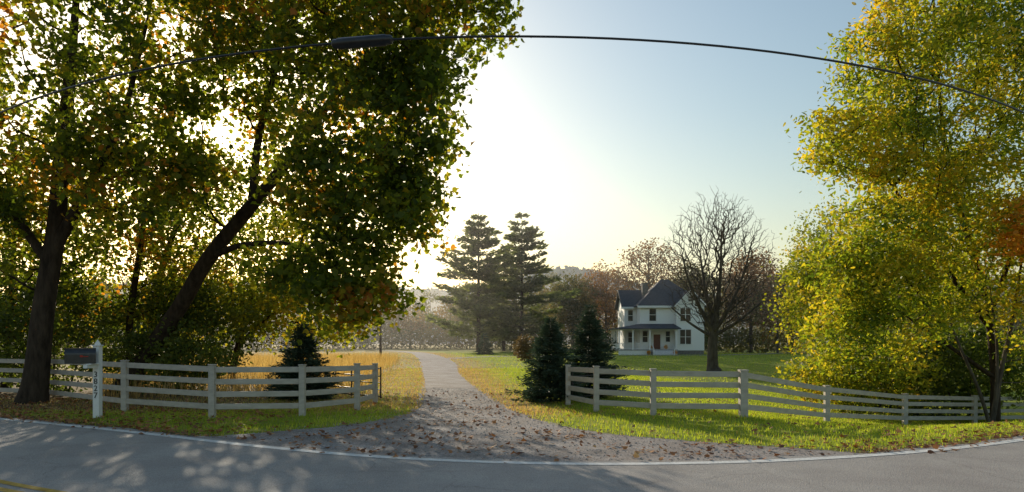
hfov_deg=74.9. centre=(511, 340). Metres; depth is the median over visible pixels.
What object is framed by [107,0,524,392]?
leaning sycamore tree
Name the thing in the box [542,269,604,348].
autumn oak tree
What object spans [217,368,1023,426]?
lawn grass
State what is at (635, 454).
leaf litter
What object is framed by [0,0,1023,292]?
sky
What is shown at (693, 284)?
autumn oak tree
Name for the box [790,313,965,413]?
understory shrub
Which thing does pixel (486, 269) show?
white pine tree
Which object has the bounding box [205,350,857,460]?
gravel driveway
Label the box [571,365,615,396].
metal gate
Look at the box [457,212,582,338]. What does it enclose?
white pine tree
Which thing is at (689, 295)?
window frames
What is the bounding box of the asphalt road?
[0,417,1023,491]
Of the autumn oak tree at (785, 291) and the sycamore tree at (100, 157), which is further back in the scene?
the autumn oak tree at (785, 291)
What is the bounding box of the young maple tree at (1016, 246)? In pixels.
[945,182,1023,422]
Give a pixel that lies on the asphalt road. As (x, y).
(66, 458)
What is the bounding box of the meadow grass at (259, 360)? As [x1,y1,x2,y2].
[102,351,400,398]
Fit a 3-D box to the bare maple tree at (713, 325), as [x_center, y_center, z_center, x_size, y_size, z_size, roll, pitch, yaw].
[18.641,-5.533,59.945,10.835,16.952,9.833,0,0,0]
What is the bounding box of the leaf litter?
[0,390,1023,462]
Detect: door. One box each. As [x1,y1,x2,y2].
[64,347,65,363]
[653,334,659,348]
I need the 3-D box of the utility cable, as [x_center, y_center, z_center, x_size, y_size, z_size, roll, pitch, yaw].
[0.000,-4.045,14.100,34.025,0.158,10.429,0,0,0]
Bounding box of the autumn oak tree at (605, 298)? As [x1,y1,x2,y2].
[576,259,634,342]
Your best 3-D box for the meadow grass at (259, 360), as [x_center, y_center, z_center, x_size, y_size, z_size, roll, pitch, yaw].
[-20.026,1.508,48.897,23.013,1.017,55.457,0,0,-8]
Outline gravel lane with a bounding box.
[422,352,810,359]
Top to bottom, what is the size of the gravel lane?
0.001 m
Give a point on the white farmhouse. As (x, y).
(650, 322)
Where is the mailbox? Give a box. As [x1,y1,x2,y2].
[64,340,103,417]
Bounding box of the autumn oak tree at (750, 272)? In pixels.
[710,246,782,352]
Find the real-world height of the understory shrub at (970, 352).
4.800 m
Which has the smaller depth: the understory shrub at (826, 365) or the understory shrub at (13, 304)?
the understory shrub at (13, 304)
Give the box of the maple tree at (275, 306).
[106,124,392,378]
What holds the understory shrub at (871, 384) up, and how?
on the ground at (727, 365)
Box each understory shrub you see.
[0,271,133,392]
[0,272,83,387]
[85,274,269,385]
[105,304,247,394]
[769,330,961,415]
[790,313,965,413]
[799,336,911,405]
[878,324,1023,408]
[887,317,1023,420]
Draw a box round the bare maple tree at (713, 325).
[657,186,780,370]
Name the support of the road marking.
on the asphalt road
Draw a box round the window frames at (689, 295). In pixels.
[627,295,692,344]
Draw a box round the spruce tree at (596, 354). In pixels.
[548,304,637,398]
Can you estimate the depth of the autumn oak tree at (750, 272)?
110.69 m
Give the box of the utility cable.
[0,34,1023,113]
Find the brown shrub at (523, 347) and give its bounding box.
[511,331,535,360]
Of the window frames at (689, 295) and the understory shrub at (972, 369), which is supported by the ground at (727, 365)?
the understory shrub at (972, 369)
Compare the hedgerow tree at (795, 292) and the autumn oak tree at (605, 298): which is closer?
the hedgerow tree at (795, 292)
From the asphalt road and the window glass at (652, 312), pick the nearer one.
the asphalt road
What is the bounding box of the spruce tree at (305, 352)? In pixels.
[262,323,342,400]
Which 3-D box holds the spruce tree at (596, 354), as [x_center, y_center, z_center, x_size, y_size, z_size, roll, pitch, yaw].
[2.784,0.394,23.722,3.599,3.412,2.817,0,0,24]
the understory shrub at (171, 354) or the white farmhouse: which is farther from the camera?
the white farmhouse
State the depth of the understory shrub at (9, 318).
25.25 m
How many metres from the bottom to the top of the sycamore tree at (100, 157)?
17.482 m
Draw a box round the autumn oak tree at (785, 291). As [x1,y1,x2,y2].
[763,269,823,353]
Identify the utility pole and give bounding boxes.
[379,310,382,354]
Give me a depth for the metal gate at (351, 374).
22.45 m
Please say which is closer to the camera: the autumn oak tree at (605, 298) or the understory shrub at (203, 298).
the understory shrub at (203, 298)
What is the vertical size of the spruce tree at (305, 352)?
2.716 m
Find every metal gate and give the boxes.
[324,364,380,397]
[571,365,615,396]
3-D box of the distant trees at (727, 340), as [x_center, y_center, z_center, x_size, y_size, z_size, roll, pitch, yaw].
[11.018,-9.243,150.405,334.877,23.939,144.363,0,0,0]
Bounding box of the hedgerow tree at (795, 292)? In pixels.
[760,169,1016,370]
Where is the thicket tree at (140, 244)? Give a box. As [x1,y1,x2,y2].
[0,176,258,387]
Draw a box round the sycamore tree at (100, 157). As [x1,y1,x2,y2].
[0,0,251,403]
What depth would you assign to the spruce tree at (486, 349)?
96.71 m
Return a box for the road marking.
[0,418,1023,491]
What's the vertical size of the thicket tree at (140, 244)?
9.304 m
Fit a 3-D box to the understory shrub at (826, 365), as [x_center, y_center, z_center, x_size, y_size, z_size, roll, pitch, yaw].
[17.309,1.512,33.050,6.175,4.410,4.510,0,0,0]
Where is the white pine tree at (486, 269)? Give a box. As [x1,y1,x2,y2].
[424,213,544,351]
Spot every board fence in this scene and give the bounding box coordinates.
[0,359,377,417]
[565,365,1023,424]
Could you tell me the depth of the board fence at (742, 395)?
18.98 m
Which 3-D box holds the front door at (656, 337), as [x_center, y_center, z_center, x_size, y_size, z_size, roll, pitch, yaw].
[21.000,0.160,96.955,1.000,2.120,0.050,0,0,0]
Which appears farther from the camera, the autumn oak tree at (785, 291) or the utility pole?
the autumn oak tree at (785, 291)
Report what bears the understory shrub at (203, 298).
on the ground at (727, 365)
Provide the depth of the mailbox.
17.26 m
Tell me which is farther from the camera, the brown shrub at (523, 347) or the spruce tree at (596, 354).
the brown shrub at (523, 347)
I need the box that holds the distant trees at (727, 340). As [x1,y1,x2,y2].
[2,267,1023,352]
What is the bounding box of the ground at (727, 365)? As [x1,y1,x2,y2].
[0,344,1023,453]
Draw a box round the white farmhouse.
[608,279,705,354]
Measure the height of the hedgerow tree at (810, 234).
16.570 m
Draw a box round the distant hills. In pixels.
[18,265,1020,343]
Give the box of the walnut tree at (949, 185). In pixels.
[778,0,1023,421]
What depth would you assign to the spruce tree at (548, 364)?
21.68 m
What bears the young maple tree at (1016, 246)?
on the ground at (727, 365)
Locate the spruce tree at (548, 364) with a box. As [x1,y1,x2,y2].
[504,316,588,403]
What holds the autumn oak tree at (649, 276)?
on the ground at (727, 365)
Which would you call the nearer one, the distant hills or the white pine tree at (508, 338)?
the white pine tree at (508, 338)
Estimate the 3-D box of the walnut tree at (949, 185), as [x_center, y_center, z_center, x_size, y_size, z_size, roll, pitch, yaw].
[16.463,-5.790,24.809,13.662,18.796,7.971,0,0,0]
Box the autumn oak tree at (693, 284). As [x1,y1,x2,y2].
[668,259,723,326]
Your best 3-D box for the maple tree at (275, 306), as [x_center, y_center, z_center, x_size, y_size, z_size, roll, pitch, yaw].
[-12.955,-4.244,32.546,14.269,12.732,9.210,0,0,0]
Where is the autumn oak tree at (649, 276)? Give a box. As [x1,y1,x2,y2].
[608,237,682,312]
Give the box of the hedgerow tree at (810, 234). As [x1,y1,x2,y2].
[769,192,881,346]
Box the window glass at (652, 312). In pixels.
[628,296,691,343]
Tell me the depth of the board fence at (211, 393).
18.25 m

